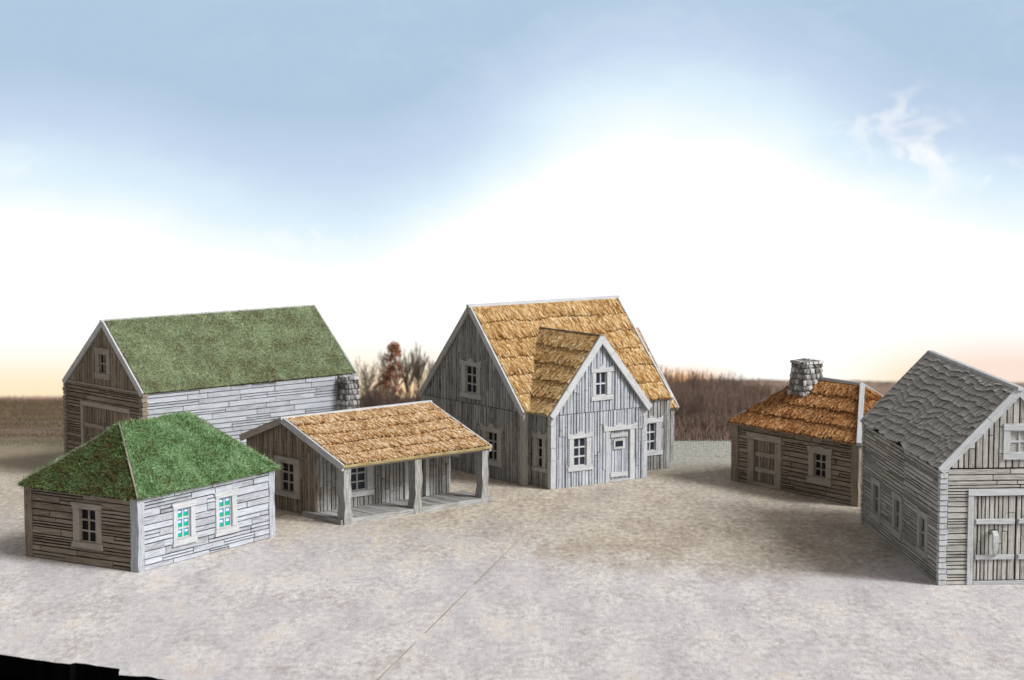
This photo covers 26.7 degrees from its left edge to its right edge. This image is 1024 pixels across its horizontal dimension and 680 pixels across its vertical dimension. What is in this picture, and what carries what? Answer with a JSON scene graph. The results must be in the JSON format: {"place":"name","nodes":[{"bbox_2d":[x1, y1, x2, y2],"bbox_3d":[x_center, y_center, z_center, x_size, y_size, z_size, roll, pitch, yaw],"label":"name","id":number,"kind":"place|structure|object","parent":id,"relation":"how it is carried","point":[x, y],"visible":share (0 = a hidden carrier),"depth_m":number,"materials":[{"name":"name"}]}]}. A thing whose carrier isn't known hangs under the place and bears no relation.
{"place":"outdoors","nodes":[
{"label":"outdoors","id":0,"kind":"place"},
{"bbox_2d":[0,655,157,679],"bbox_3d":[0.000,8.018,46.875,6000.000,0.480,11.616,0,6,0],"label":"ground edge","id":1,"kind":"object","parent":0,"point":[24,668],"visible":1,"depth_m":49.85,"materials":[{"name":"black"}]},
{"bbox_2d":[0,654,163,679],"bbox_3d":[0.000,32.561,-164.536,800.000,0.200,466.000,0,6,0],"label":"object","id":2,"kind":"structure","parent":0,"point":[2,677],"depth_m":60.22,"materials":[{"name":"black"}]},
{"bbox_2d":[62,304,359,454],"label":"turf roofed barn","id":3,"kind":"structure","parent":0,"point":[234,374],"depth_m":76.76,"materials":[{"name":"green wood"}]},
{"bbox_2d":[84,406,106,441],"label":"barn door","id":4,"kind":"structure","parent":3,"relation":"in","point":[95,422],"depth_m":76.24,"materials":[{"name":"brown wood"}]},
{"bbox_2d":[94,347,110,379],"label":"window","id":5,"kind":"structure","parent":3,"relation":"in","point":[102,355],"depth_m":75.50,"materials":[{"name":"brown wood"}]},
{"bbox_2d":[106,410,126,429],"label":"barn door","id":6,"kind":"structure","parent":3,"relation":"in","point":[112,416],"depth_m":75.26,"materials":[{"name":"brown wood"}]},
{"bbox_2d":[0,397,1023,679],"bbox_3d":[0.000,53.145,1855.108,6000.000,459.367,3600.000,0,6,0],"label":"ground","id":7,"kind":"structure","parent":0,"point":[688,565],"depth_m":56.58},
{"bbox_2d":[0,394,62,400],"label":"hedge","id":8,"kind":"object","parent":7,"relation":"on","point":[59,397],"visible":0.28,"depth_m":631.57,"materials":[{"name":"brown plant"}]},
{"bbox_2d":[0,399,64,446],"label":"field grass","id":9,"kind":"structure","parent":7,"relation":"on","point":[48,407],"depth_m":166.27,"materials":[{"name":"brown plant"}]},
{"bbox_2d":[11,410,279,572],"bbox_3d":[-10.536,4.091,63.155,5.042,3.971,6.720,4,7,32],"label":"turf roofed hut","id":10,"kind":"object","parent":7,"relation":"on","point":[139,495],"visible":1,"depth_m":61.33,"materials":[{"name":"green wood"}]},
{"bbox_2d":[70,502,103,550],"bbox_3d":[-11.920,5.226,60.567,1.180,1.280,0.160,4,7,32],"label":"window","id":11,"kind":"structure","parent":10,"relation":"in","point":[87,520],"depth_m":60.59,"materials":[{"name":"grey wood"}]},
{"bbox_2d":[169,499,197,546],"bbox_3d":[-9.336,5.191,61.210,0.160,1.220,1.070,4,7,32],"label":"window","id":12,"kind":"structure","parent":10,"relation":"in","point":[184,521],"depth_m":61.23,"materials":[{"name":"white wood"}]},
{"bbox_2d":[212,488,239,536],"bbox_3d":[-8.350,5.019,62.788,0.160,1.280,1.100,4,7,32],"label":"window","id":13,"kind":"structure","parent":10,"relation":"in","point":[226,518],"depth_m":62.79,"materials":[{"name":"white wood"}]},
{"bbox_2d":[239,400,491,524],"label":"porch cabin","id":14,"kind":"object","parent":7,"relation":"on","point":[350,466],"visible":0.99,"depth_m":69.06,"materials":[{"name":"grey wood"}]},
{"bbox_2d":[274,455,300,499],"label":"window","id":15,"kind":"structure","parent":14,"relation":"in","point":[287,478],"depth_m":68.95,"materials":[{"name":"grey wood"}]},
{"bbox_2d":[351,466,373,497],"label":"window","id":16,"kind":"structure","parent":14,"relation":"in","point":[361,478],"depth_m":69.05,"materials":[{"name":"grey wood"}]},
{"bbox_2d":[421,459,422,495],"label":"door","id":17,"kind":"structure","parent":14,"relation":"in","point":[422,459],"depth_m":70.76,"materials":[{"name":"grey wood"}]},
{"bbox_2d":[354,357,380,394],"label":"bare tree","id":18,"kind":"object","parent":7,"relation":"on","point":[365,377],"visible":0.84,"depth_m":128.67,"materials":[{"name":"beige plant"}]},
{"bbox_2d":[370,376,389,394],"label":"bare tree","id":19,"kind":"object","parent":7,"relation":"on","point":[379,386],"visible":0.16,"depth_m":141.54,"materials":[{"name":"brown plant"}]},
{"bbox_2d":[358,385,420,407],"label":"thicket","id":20,"kind":"object","parent":7,"relation":"on","point":[367,399],"visible":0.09,"depth_m":108.77,"materials":[{"name":"brown plant"}]},
{"bbox_2d":[372,340,416,402],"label":"autumn tree","id":21,"kind":"object","parent":7,"relation":"on","point":[392,368],"visible":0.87,"depth_m":131.62,"materials":[{"name":"brown plant"}]},
{"bbox_2d":[397,349,415,397],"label":"bare tree","id":22,"kind":"object","parent":7,"relation":"on","point":[407,381],"visible":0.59,"depth_m":139.70,"materials":[{"name":"brown plant"}]},
{"bbox_2d":[408,340,428,396],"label":"bare tree","id":23,"kind":"object","parent":7,"relation":"on","point":[417,372],"visible":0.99,"depth_m":135.00,"materials":[{"name":"beige plant"}]},
{"bbox_2d":[426,360,435,373],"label":"bare tree","id":24,"kind":"object","parent":7,"relation":"on","point":[430,367],"visible":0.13,"depth_m":137.62,"materials":[{"name":"beige plant"}]},
{"bbox_2d":[377,488,571,679],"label":"ground seam","id":25,"kind":"object","parent":7,"relation":"on","point":[406,651],"visible":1,"depth_m":56.48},
{"bbox_2d":[418,295,678,489],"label":"farmhouse","id":26,"kind":"object","parent":7,"relation":"on","point":[550,394],"visible":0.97,"depth_m":74.93,"materials":[{"name":"grey wood"}]},
{"bbox_2d":[450,418,460,457],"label":"window","id":27,"kind":"structure","parent":26,"relation":"in","point":[459,455],"depth_m":76.82,"materials":[{"name":"grey wood"}]},
{"bbox_2d":[460,357,480,399],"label":"window","id":28,"kind":"structure","parent":26,"relation":"in","point":[470,370],"depth_m":76.04,"materials":[{"name":"grey wood"}]},
{"bbox_2d":[480,422,501,467],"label":"window","id":29,"kind":"structure","parent":26,"relation":"in","point":[491,434],"depth_m":75.14,"materials":[{"name":"grey wood"}]},
{"bbox_2d":[531,430,546,472],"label":"window","id":30,"kind":"structure","parent":26,"relation":"in","point":[539,440],"depth_m":73.54,"materials":[{"name":"grey wood"}]},
{"bbox_2d":[567,430,593,471],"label":"window","id":31,"kind":"structure","parent":26,"relation":"in","point":[580,444],"depth_m":73.68,"materials":[{"name":"grey wood"}]},
{"bbox_2d":[590,364,613,400],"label":"window","id":32,"kind":"structure","parent":26,"relation":"in","point":[602,376],"depth_m":73.99,"materials":[{"name":"grey wood"}]},
{"bbox_2d":[609,429,627,478],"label":"door","id":33,"kind":"structure","parent":26,"relation":"in","point":[618,438],"depth_m":74.70,"materials":[{"name":"grey wood"}]},
{"bbox_2d":[646,415,662,455],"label":"window","id":34,"kind":"structure","parent":26,"relation":"in","point":[653,440],"depth_m":77.07,"materials":[{"name":"grey wood"}]},
{"bbox_2d":[674,426,730,440],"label":"withered weeds","id":35,"kind":"object","parent":7,"relation":"on","point":[694,435],"visible":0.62,"depth_m":85.81,"materials":[{"name":"brown plant"}]},
{"bbox_2d":[674,412,736,434],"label":"undergrowth","id":36,"kind":"object","parent":7,"relation":"on","point":[701,422],"visible":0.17,"depth_m":89.44,"materials":[{"name":"brown plant"}]},
{"bbox_2d":[660,365,788,425],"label":"woodland","id":37,"kind":"object","parent":7,"relation":"on","point":[697,396],"visible":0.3,"depth_m":103.78,"materials":[{"name":"brown plant"}]},
{"bbox_2d":[726,358,882,506],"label":"house","id":38,"kind":"structure","parent":7,"relation":"on","point":[801,432],"depth_m":72.29,"materials":[{"name":"brown wood"}]},
{"bbox_2d":[755,440,775,483],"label":"door","id":39,"kind":"structure","parent":38,"relation":"in","point":[765,451],"depth_m":73.48,"materials":[{"name":"brown wood"}]},
{"bbox_2d":[806,445,834,486],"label":"window","id":40,"kind":"structure","parent":38,"relation":"in","point":[819,457],"depth_m":71.21,"materials":[{"name":"grey wood"}]},
{"bbox_2d":[0,0,1023,396],"label":"sky","id":41,"kind":"structure","parent":0,"point":[760,186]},
{"bbox_2d":[674,436,730,457],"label":"frosted grass","id":42,"kind":"structure","parent":0,"point":[704,448],"depth_m":82.37,"materials":[{"name":"grey plant"}]},
{"bbox_2d":[384,379,1023,398],"bbox_3d":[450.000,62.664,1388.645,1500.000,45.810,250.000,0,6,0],"label":"hills","id":43,"kind":"structure","parent":0,"point":[883,388],"depth_m":1500.66,"materials":[{"name":"brown plant"}]},
{"bbox_2d":[860,350,1023,584],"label":"shingled barn","id":44,"kind":"structure","parent":0,"point":[942,480],"depth_m":58.82,"materials":[{"name":"grey wood"}]},
{"bbox_2d":[870,476,881,522],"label":"window","id":45,"kind":"structure","parent":44,"relation":"in","point":[875,512],"depth_m":65.34,"materials":[{"name":"grey wood"}]},
{"bbox_2d":[891,490,904,539],"bbox_3d":[11.228,5.077,62.615,0.150,1.240,1.124,0,6,-4],"label":"window","id":46,"kind":"structure","parent":44,"relation":"in","point":[897,500],"depth_m":62.75,"materials":[{"name":"grey wood"}]},
{"bbox_2d":[916,508,929,558],"bbox_3d":[11.420,5.366,59.795,0.150,1.240,1.102,0,6,-4],"label":"window","id":47,"kind":"structure","parent":44,"relation":"in","point":[922,518],"depth_m":59.96,"materials":[{"name":"grey wood"}]},
{"bbox_2d":[972,496,1014,579],"bbox_3d":[13.001,5.350,57.991,1.128,2.280,0.365,0,6,-4],"label":"barn door","id":48,"kind":"structure","parent":44,"relation":"in","point":[992,548],"depth_m":58.06,"materials":[{"name":"grey wood"}]},
{"bbox_2d":[1002,423,1023,459],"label":"window","id":49,"kind":"structure","parent":44,"relation":"in","point":[1013,439],"depth_m":57.79,"materials":[{"name":"grey wood"}]},
{"bbox_2d":[1015,496,1023,578],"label":"barn door","id":50,"kind":"structure","parent":44,"relation":"in","point":[1019,553],"depth_m":58.12,"materials":[{"name":"grey wood"}]}
]}

